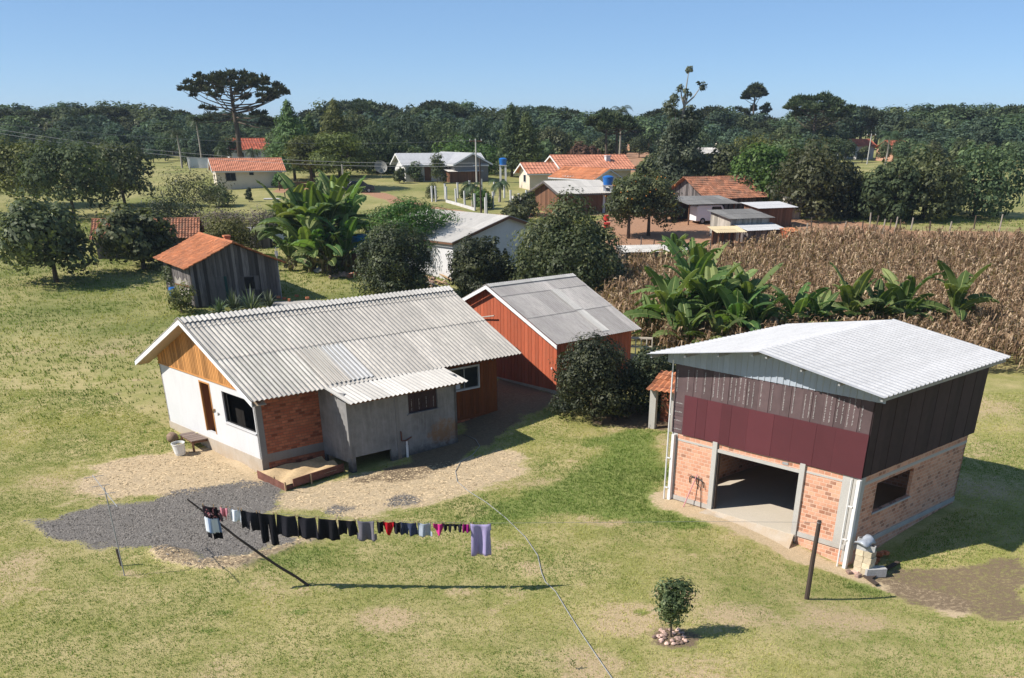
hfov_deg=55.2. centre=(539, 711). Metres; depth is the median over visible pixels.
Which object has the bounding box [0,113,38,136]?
forest tree
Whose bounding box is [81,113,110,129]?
forest tree
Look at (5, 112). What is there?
araucaria
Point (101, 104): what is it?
forest tree
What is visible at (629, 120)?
umbrella pine
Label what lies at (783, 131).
forest tree
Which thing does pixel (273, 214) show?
shrub
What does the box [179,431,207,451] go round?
bench
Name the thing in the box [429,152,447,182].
shrub
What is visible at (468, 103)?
forest tree
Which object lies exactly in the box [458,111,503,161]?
leafy tree
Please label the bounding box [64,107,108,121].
araucaria
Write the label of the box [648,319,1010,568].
brick shed
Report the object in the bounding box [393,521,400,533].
briefs
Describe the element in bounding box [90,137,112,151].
undergrowth bush
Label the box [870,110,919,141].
forest tree
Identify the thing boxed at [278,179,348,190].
plank fence
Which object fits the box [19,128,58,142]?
forest tree
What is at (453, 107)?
araucaria
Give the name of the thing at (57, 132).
forest tree
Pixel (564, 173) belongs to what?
tiled cottage
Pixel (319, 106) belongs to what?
forest tree
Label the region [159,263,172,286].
shrub
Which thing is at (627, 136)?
forest tree
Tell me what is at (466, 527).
briefs
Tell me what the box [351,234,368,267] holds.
water tank
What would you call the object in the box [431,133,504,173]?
leafy tree
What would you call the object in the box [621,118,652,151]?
forest tree
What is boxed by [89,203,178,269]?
leafy tree
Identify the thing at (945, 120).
forest tree
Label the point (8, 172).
leafy tree
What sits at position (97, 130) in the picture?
forest tree
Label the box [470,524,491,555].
towel
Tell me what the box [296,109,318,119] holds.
araucaria
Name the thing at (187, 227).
tiled shed
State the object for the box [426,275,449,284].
plank
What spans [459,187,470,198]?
shrub
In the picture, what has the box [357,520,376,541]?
shirt
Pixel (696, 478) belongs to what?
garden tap
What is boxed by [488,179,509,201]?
palm tree
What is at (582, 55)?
sky
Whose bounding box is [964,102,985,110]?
forest tree
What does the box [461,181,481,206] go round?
palm tree
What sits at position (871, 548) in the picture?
block
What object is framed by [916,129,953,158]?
forest tree
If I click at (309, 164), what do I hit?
overhead wire
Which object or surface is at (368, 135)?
leafy tree
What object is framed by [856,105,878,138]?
araucaria
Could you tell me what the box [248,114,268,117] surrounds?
araucaria
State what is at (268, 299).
agave plant
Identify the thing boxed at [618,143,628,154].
undergrowth bush
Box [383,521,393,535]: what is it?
briefs
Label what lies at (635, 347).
breeze block wall
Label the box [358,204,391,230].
shrub
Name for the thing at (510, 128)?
cypress
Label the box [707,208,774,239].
farm shed
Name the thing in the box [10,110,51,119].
araucaria
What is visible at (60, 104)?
forest tree
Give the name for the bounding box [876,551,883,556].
broken brick
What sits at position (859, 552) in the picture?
block
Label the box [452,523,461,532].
bikini top
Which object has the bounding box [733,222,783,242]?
farm lean to
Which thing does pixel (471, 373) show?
window frame
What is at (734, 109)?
forest tree
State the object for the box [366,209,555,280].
white building
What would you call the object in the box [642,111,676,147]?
forest tree
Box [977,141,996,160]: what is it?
undergrowth bush
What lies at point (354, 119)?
leafy tree
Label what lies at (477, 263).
dark tree
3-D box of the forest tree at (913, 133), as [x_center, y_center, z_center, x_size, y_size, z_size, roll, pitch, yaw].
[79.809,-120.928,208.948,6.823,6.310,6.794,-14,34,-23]
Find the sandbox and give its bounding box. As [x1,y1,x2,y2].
[257,456,343,490]
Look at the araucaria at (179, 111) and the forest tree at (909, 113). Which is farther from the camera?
the araucaria at (179, 111)
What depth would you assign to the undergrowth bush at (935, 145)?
186.25 m
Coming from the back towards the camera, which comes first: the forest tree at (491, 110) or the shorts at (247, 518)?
the forest tree at (491, 110)
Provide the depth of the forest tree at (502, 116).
242.35 m
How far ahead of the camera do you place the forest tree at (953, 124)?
226.34 m
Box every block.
[853,560,862,567]
[853,566,861,572]
[855,549,863,556]
[855,555,863,561]
[856,544,865,550]
[861,563,874,569]
[863,551,876,558]
[863,557,876,564]
[865,565,886,577]
[866,545,875,552]
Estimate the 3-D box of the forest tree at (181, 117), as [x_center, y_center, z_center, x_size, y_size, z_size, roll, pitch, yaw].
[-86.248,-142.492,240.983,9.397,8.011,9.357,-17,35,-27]
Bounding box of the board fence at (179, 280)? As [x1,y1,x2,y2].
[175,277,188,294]
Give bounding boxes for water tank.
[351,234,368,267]
[499,158,506,181]
[602,175,613,212]
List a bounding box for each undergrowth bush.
[33,133,57,150]
[55,136,70,154]
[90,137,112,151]
[104,136,122,149]
[143,142,162,161]
[154,139,172,160]
[178,148,193,164]
[188,139,211,157]
[592,136,607,151]
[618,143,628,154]
[628,135,648,157]
[648,142,659,155]
[700,140,717,147]
[715,143,729,149]
[841,138,856,160]
[856,146,869,162]
[876,141,892,158]
[890,138,902,158]
[909,141,930,163]
[928,140,944,159]
[943,137,958,159]
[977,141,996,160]
[1007,141,1023,161]
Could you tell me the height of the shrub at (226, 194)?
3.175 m
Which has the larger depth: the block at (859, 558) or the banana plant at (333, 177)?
the banana plant at (333, 177)
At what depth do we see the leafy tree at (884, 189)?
105.94 m
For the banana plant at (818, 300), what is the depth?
61.16 m
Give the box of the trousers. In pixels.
[258,513,279,545]
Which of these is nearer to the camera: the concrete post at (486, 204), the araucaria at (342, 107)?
the concrete post at (486, 204)
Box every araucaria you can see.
[0,107,17,118]
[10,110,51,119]
[37,108,62,116]
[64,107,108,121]
[89,106,122,125]
[99,106,135,121]
[167,109,193,116]
[176,67,290,157]
[202,111,216,123]
[211,114,233,130]
[224,111,251,123]
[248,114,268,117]
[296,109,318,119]
[315,103,351,115]
[328,99,353,105]
[346,100,384,116]
[348,98,377,104]
[379,101,402,110]
[415,104,459,118]
[419,99,446,106]
[437,102,468,116]
[465,109,499,122]
[496,105,526,114]
[533,105,559,117]
[544,112,575,123]
[560,108,583,116]
[593,107,614,115]
[644,107,665,121]
[694,110,714,124]
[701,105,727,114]
[735,82,771,114]
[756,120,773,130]
[760,116,779,122]
[782,90,856,133]
[817,112,852,128]
[851,109,880,138]
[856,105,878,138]
[869,110,892,148]
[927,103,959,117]
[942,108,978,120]
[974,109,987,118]
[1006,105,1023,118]
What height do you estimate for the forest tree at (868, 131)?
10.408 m
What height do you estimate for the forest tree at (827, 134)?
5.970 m
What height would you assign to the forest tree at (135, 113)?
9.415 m
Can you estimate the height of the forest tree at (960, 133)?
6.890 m
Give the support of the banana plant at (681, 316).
on the ground at (984, 591)
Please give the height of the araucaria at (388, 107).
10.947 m
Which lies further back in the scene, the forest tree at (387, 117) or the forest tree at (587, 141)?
the forest tree at (387, 117)
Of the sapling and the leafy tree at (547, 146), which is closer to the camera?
the sapling
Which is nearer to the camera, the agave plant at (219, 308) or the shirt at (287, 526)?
the shirt at (287, 526)
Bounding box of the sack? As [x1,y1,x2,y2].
[166,432,178,441]
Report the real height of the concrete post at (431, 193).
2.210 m
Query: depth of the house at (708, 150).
182.78 m
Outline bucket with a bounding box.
[171,441,185,455]
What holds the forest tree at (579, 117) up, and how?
on the ground at (984, 591)
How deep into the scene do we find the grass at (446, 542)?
33.76 m
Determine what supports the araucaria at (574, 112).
on the ground at (984, 591)
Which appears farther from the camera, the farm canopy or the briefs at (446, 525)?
the farm canopy
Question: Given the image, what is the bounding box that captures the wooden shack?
[153,232,285,307]
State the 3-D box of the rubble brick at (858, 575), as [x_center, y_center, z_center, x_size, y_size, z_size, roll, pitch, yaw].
[11.288,-4.787,34.659,0.260,0.130,0.160,-26,28,-36]
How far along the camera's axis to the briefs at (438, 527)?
30.66 m
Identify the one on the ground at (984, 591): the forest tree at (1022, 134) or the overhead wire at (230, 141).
the forest tree at (1022, 134)
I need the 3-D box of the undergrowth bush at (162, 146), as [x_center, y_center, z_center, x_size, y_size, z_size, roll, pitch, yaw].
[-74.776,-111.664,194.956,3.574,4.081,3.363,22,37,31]
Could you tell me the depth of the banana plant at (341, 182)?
81.67 m
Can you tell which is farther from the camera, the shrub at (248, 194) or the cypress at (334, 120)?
the cypress at (334, 120)
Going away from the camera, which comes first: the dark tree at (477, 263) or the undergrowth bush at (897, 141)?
the dark tree at (477, 263)
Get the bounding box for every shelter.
[615,244,686,267]
[646,370,675,431]
[673,195,740,224]
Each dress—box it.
[202,505,222,539]
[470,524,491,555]
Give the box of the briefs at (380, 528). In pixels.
[376,521,383,533]
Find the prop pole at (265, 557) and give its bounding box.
[187,499,310,585]
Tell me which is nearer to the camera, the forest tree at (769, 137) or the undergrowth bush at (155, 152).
the undergrowth bush at (155, 152)
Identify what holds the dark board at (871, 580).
on the ground at (984, 591)
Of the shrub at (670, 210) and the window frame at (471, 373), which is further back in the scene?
the shrub at (670, 210)
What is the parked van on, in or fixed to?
on the ground at (984, 591)
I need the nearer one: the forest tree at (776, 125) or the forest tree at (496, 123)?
the forest tree at (496, 123)
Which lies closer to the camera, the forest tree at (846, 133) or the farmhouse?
the farmhouse
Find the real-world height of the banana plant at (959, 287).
5.079 m
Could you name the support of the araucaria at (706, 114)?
on the ground at (984, 591)
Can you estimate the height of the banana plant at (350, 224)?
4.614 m
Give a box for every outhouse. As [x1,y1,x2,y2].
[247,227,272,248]
[783,196,801,218]
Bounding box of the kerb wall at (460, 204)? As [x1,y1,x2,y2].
[446,200,473,210]
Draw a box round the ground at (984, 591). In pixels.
[0,131,1023,677]
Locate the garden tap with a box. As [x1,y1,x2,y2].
[683,475,703,507]
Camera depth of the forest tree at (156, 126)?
213.10 m
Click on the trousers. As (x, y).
(265, 520)
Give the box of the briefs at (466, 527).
[462,524,469,532]
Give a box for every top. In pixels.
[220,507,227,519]
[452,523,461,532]
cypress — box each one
[256,100,325,180]
[300,114,330,177]
[317,98,374,176]
[491,102,529,176]
[500,111,548,169]
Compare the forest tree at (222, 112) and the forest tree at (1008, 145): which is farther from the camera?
the forest tree at (222, 112)
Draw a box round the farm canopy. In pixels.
[708,226,746,244]
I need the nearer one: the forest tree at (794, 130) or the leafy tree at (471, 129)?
the leafy tree at (471, 129)
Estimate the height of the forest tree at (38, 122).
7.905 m
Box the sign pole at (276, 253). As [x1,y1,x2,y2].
[274,247,281,298]
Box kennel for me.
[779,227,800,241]
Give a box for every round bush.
[547,330,639,421]
[618,345,675,414]
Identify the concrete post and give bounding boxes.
[430,186,432,201]
[473,194,475,210]
[484,197,485,212]
[486,193,487,213]
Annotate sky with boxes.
[0,0,1023,128]
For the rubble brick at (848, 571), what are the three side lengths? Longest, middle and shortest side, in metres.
0.260 x 0.160 x 0.130 m
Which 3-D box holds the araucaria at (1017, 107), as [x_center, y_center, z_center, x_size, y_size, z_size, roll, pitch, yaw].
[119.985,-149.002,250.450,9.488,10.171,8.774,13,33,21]
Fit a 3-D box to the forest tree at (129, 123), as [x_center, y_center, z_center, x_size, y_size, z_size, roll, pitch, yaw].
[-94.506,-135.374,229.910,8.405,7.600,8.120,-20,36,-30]
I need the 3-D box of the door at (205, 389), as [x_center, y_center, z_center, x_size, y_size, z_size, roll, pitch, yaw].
[-14.800,-13.930,44.676,0.837,2.160,0.053,-7,32,-12]
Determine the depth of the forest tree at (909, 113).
249.99 m
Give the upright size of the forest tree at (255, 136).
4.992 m
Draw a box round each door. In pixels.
[201,382,215,429]
[208,276,228,305]
[424,167,430,180]
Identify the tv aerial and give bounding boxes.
[87,475,124,575]
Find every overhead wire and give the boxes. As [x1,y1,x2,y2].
[0,129,371,162]
[1,133,456,166]
[3,124,468,143]
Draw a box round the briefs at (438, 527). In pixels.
[433,523,443,535]
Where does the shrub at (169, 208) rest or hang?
on the ground at (984, 591)
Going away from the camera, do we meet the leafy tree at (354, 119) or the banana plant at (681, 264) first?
the banana plant at (681, 264)
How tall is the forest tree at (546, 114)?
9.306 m
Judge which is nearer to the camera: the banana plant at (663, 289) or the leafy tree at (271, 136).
the banana plant at (663, 289)
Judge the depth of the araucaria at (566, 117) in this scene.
244.07 m
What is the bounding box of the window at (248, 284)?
[239,275,259,290]
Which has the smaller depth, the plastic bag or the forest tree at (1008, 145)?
the plastic bag
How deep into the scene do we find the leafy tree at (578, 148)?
172.11 m
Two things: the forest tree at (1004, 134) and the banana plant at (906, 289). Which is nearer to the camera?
the banana plant at (906, 289)
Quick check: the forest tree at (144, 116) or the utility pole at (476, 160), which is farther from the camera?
the forest tree at (144, 116)
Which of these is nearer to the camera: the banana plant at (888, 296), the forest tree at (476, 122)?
the banana plant at (888, 296)
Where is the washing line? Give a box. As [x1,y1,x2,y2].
[115,504,816,565]
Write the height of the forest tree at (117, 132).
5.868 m
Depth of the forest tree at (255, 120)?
240.97 m
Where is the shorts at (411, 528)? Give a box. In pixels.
[401,522,417,535]
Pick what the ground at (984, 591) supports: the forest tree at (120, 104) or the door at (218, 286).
the forest tree at (120, 104)
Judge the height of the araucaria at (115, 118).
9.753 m
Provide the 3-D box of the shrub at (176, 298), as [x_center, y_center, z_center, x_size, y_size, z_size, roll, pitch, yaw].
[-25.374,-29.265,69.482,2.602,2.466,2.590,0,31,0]
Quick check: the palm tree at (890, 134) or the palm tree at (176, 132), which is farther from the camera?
the palm tree at (890, 134)
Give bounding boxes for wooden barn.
[528,180,614,213]
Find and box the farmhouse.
[669,175,769,208]
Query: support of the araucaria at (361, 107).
on the ground at (984, 591)
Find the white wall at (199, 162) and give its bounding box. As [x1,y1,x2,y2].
[187,158,207,167]
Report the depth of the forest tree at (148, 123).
221.82 m
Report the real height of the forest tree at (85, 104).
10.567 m
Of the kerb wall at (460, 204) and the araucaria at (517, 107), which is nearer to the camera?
the kerb wall at (460, 204)
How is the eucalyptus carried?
on the ground at (984, 591)
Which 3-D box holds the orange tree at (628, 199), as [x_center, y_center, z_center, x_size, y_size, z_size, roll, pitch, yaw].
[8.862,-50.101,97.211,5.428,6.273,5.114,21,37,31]
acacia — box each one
[280,133,329,183]
[305,130,379,175]
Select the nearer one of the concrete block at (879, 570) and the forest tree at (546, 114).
the concrete block at (879, 570)
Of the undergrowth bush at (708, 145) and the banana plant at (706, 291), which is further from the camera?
the undergrowth bush at (708, 145)
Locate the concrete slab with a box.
[267,300,321,306]
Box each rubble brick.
[846,569,851,574]
[854,573,861,577]
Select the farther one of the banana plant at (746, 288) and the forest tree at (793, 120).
the forest tree at (793, 120)
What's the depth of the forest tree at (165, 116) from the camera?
236.15 m
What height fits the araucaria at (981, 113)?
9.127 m
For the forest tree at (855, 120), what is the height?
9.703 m
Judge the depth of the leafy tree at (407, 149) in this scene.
160.63 m
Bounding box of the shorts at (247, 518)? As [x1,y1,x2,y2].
[240,510,260,530]
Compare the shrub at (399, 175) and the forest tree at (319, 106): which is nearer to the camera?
the shrub at (399, 175)
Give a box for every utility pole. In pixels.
[475,139,481,185]
[479,158,481,212]
[866,134,875,163]
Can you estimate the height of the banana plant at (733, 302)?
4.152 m
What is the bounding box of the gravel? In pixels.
[21,479,419,564]
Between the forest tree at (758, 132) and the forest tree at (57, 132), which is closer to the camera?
the forest tree at (57, 132)
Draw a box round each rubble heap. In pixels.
[327,271,355,277]
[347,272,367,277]
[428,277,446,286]
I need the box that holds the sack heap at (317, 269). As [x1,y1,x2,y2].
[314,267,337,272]
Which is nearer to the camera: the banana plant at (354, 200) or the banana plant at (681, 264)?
the banana plant at (681, 264)
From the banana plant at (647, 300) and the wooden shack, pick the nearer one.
the banana plant at (647, 300)
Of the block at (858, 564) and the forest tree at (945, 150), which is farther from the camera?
the forest tree at (945, 150)
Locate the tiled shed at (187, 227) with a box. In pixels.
[89,217,204,258]
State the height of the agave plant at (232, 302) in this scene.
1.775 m
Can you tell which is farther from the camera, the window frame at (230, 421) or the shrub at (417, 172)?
the shrub at (417, 172)
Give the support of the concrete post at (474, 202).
on the ground at (984, 591)
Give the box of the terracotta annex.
[513,162,558,189]
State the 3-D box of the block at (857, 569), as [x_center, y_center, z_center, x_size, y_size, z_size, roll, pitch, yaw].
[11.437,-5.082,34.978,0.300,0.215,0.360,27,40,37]
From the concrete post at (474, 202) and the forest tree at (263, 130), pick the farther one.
the forest tree at (263, 130)
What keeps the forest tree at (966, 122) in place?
on the ground at (984, 591)
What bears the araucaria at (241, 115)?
on the ground at (984, 591)
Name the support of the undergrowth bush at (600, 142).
on the ground at (984, 591)
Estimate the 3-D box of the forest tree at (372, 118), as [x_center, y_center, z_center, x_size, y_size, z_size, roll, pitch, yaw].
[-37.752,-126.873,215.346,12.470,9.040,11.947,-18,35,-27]
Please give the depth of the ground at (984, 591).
35.08 m
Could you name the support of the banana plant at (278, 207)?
on the ground at (984, 591)
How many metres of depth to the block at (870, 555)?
34.36 m
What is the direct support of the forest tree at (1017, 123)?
on the ground at (984, 591)
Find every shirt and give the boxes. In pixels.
[277,514,298,537]
[298,516,318,539]
[318,518,340,540]
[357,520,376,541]
[417,523,432,536]
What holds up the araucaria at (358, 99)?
on the ground at (984, 591)
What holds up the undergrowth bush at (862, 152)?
on the ground at (984, 591)
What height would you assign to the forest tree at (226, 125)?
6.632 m
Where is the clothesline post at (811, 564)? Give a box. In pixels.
[804,520,821,599]
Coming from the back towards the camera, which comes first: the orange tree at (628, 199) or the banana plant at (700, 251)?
the orange tree at (628, 199)
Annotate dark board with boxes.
[863,575,878,585]
[870,561,899,578]
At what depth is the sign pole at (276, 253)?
72.86 m
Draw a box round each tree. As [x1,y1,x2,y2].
[0,102,27,112]
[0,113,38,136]
[0,125,22,146]
[0,135,61,206]
[0,189,102,282]
[11,136,131,218]
[18,104,38,112]
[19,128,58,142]
[24,114,51,130]
[42,117,69,133]
[43,127,66,141]
[45,106,82,124]
[45,112,100,138]
[46,101,84,120]
[62,124,96,150]
[67,102,92,109]
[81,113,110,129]
[84,140,159,203]
[86,124,106,141]
[89,100,117,107]
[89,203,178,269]
[95,99,132,110]
[99,118,130,141]
[102,125,126,144]
[119,115,142,138]
[120,102,143,111]
[120,107,150,123]
[123,127,158,152]
[127,102,172,115]
[132,116,168,136]
[134,105,179,123]
[142,119,191,154]
[148,132,174,151]
[150,110,181,124]
[164,128,189,167]
[170,119,218,157]
[171,113,195,127]
[185,115,205,157]
[185,121,221,142]
[187,134,213,157]
[193,113,222,130]
[200,213,264,251]
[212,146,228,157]
[214,110,227,129]
[216,133,235,145]
[216,135,236,157]
[217,125,250,142]
[222,120,249,131]
[239,115,266,130]
[240,127,264,136]
[243,133,263,137]
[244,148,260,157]
[255,125,272,135]
[263,120,283,157]
[305,108,323,123]
[309,100,336,109]
[313,118,324,131]
[343,109,377,148]
[349,218,437,295]
[352,121,404,174]
[358,110,391,131]
[360,196,460,247]
[364,138,428,174]
[374,114,390,124]
[376,111,434,152]
[378,108,399,118]
[380,116,413,129]
[396,104,413,113]
[410,104,423,118]
[410,108,454,131]
[411,115,468,152]
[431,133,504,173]
[443,111,465,131]
[445,233,515,295]
[454,106,480,120]
[457,114,489,131]
[458,99,482,110]
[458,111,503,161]
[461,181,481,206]
[480,105,505,112]
[486,109,520,124]
[488,118,503,130]
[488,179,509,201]
[495,108,531,119]
[500,185,634,298]
[517,104,543,112]
[523,108,544,120]
[529,117,550,128]
[532,110,574,125]
[537,122,572,153]
[539,115,568,131]
[539,139,557,160]
[557,106,571,111]
[559,120,586,137]
[567,111,589,129]
[567,130,582,141]
[567,141,600,153]
[573,135,589,144]
[578,111,612,130]
[583,126,600,135]
[584,130,604,143]
[593,136,618,153]
[599,128,624,140]
[602,170,653,238]
[607,133,624,153]
[611,105,632,153]
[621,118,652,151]
[622,118,638,143]
[625,167,685,235]
[628,116,667,147]
[632,152,667,180]
[634,115,643,122]
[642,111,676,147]
[695,142,758,182]
[698,133,713,146]
[699,118,726,146]
[703,109,740,144]
[713,133,775,164]
[717,104,743,114]
[717,126,754,146]
[725,141,799,201]
[729,134,758,147]
[733,113,760,132]
[746,112,770,124]
[751,134,819,194]
[752,126,775,138]
[758,133,776,142]
[764,133,799,150]
[765,134,861,220]
[766,119,791,132]
[768,124,791,139]
[776,133,796,140]
[778,111,794,127]
[783,116,803,128]
[790,124,818,138]
[792,112,819,137]
[797,130,825,149]
[800,116,841,135]
[802,150,872,219]
[806,139,821,156]
[815,127,846,158]
[821,137,846,162]
[835,108,868,138]
[836,119,854,140]
[853,154,925,222]
[859,106,890,146]
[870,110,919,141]
[871,104,904,137]
[879,130,901,164]
[879,143,968,220]
[888,116,935,139]
[891,136,919,162]
[895,104,928,118]
[898,127,927,141]
[903,109,918,118]
[907,102,937,112]
[910,108,941,123]
[914,119,949,138]
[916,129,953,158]
[928,141,948,158]
[930,107,985,128]
[942,102,967,115]
[942,126,975,160]
[943,121,961,130]
[948,141,1023,218]
[949,137,981,158]
[956,118,979,138]
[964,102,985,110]
[967,114,1004,138]
[971,125,999,146]
[978,103,999,111]
[987,104,1022,123]
[987,114,1023,132]
[997,124,1023,146]
[997,139,1023,160]
[1010,129,1023,162]
[1012,108,1023,120]
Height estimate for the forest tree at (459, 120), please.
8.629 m
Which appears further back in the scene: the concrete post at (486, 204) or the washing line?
the concrete post at (486, 204)
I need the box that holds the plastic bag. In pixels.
[854,534,875,547]
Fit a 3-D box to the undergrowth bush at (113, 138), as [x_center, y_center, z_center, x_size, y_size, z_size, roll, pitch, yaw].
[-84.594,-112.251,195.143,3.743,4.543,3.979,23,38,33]
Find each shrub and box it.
[139,191,211,217]
[149,164,234,215]
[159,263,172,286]
[164,280,200,313]
[186,207,249,241]
[199,180,237,207]
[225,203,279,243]
[243,187,252,201]
[252,209,277,226]
[271,174,282,186]
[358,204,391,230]
[392,168,406,182]
[406,161,424,181]
[425,182,438,198]
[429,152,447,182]
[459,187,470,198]
[471,188,494,208]
[500,204,532,220]
[507,191,539,216]
[608,177,628,199]
[651,192,679,218]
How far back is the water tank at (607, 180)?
112.63 m
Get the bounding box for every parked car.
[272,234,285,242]
[344,181,374,192]
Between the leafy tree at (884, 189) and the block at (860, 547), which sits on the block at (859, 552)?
the block at (860, 547)
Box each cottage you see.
[208,157,285,189]
[548,166,623,181]
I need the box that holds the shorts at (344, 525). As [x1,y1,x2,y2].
[338,520,357,535]
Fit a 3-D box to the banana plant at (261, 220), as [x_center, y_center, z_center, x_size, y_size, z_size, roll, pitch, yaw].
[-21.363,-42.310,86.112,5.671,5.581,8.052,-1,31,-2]
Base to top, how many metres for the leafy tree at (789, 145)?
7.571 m
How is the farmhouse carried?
on the ground at (984, 591)
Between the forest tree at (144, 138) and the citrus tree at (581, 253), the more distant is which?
the forest tree at (144, 138)
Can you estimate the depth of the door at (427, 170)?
150.23 m
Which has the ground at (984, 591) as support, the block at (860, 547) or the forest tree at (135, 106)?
the forest tree at (135, 106)
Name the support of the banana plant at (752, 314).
on the ground at (984, 591)
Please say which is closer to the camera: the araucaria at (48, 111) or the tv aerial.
the tv aerial
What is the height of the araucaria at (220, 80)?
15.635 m
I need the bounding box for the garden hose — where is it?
[455,434,611,677]
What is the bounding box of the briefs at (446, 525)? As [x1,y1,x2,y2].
[442,523,451,532]
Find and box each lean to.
[444,169,482,182]
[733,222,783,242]
[740,201,797,226]
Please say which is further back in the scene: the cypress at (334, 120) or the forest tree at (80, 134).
the forest tree at (80, 134)
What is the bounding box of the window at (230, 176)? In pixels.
[225,173,235,180]
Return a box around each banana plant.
[248,180,304,265]
[256,172,356,269]
[258,199,304,255]
[264,227,311,270]
[275,217,332,272]
[276,171,377,266]
[286,226,348,274]
[291,213,356,273]
[317,213,370,271]
[318,170,369,225]
[322,175,377,257]
[623,265,711,348]
[625,293,677,344]
[630,235,733,319]
[634,241,749,321]
[636,272,711,342]
[649,233,696,262]
[652,298,721,344]
[669,237,709,261]
[678,259,757,328]
[684,269,776,320]
[684,308,746,343]
[702,281,781,335]
[725,291,787,328]
[732,262,795,330]
[767,282,833,322]
[779,290,849,321]
[817,262,884,318]
[833,278,920,320]
[870,268,947,320]
[909,260,999,333]
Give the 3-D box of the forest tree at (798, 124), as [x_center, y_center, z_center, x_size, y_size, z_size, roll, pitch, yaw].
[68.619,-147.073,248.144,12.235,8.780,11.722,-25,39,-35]
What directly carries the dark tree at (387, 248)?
on the ground at (984, 591)
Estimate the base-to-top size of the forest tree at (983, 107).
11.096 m
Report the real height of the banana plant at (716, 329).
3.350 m
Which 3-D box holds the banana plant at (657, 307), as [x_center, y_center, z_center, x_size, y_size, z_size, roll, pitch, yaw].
[9.203,-25.165,61.688,4.395,4.325,6.240,20,36,29]
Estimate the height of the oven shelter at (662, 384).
2.613 m
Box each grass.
[0,214,1023,448]
[0,388,1023,677]
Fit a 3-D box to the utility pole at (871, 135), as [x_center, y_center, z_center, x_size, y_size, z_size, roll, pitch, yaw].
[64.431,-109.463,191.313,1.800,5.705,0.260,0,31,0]
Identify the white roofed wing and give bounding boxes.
[439,151,492,180]
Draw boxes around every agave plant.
[209,297,231,312]
[220,287,247,310]
[233,289,268,309]
[257,289,276,306]
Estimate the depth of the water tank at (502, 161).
149.79 m
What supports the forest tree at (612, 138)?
on the ground at (984, 591)
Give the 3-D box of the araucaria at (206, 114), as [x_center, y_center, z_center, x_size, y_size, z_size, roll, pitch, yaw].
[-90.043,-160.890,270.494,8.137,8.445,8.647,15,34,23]
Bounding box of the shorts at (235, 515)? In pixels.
[229,508,240,521]
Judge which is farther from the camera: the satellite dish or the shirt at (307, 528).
the satellite dish
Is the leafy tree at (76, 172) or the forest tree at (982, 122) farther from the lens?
the forest tree at (982, 122)
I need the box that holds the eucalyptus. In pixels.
[654,65,707,186]
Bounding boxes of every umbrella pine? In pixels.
[584,111,631,153]
[594,110,641,153]
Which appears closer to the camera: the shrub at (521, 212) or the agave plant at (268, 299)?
the agave plant at (268, 299)
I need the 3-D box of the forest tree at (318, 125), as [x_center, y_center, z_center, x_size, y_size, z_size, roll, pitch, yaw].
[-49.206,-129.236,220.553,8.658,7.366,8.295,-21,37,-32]
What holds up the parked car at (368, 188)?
on the ground at (984, 591)
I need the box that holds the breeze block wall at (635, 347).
[630,337,652,360]
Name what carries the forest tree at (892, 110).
on the ground at (984, 591)
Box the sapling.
[650,576,699,636]
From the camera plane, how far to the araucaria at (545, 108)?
272.76 m
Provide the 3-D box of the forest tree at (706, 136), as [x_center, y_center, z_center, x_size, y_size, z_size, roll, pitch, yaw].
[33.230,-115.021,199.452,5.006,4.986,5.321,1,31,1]
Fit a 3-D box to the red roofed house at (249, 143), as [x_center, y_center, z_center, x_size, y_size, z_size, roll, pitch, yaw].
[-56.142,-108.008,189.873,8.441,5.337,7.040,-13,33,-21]
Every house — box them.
[135,285,520,472]
[226,138,270,157]
[390,153,488,181]
[462,273,640,393]
[544,154,635,182]
[701,147,723,162]
[844,139,876,158]
[874,140,905,161]
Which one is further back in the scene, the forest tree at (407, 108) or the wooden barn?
the forest tree at (407, 108)
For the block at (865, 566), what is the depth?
34.57 m
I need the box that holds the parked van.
[689,204,723,223]
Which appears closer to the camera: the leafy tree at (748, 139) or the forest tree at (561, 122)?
the leafy tree at (748, 139)
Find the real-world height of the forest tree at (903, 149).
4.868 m
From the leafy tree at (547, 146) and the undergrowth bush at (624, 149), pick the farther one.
the undergrowth bush at (624, 149)
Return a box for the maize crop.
[595,221,1023,372]
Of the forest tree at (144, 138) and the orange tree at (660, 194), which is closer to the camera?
the orange tree at (660, 194)
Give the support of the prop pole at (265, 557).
on the ground at (984, 591)
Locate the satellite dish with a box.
[374,160,386,177]
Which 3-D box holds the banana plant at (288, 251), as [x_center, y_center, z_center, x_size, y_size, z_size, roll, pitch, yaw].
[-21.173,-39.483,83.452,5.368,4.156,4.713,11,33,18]
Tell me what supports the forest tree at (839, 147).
on the ground at (984, 591)
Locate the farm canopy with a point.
(724, 233)
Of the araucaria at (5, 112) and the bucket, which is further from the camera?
the araucaria at (5, 112)
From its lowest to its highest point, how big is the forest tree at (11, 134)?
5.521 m
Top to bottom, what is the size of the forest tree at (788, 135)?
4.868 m
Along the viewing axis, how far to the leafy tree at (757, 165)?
114.15 m
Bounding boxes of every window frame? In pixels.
[223,392,255,431]
[448,364,479,391]

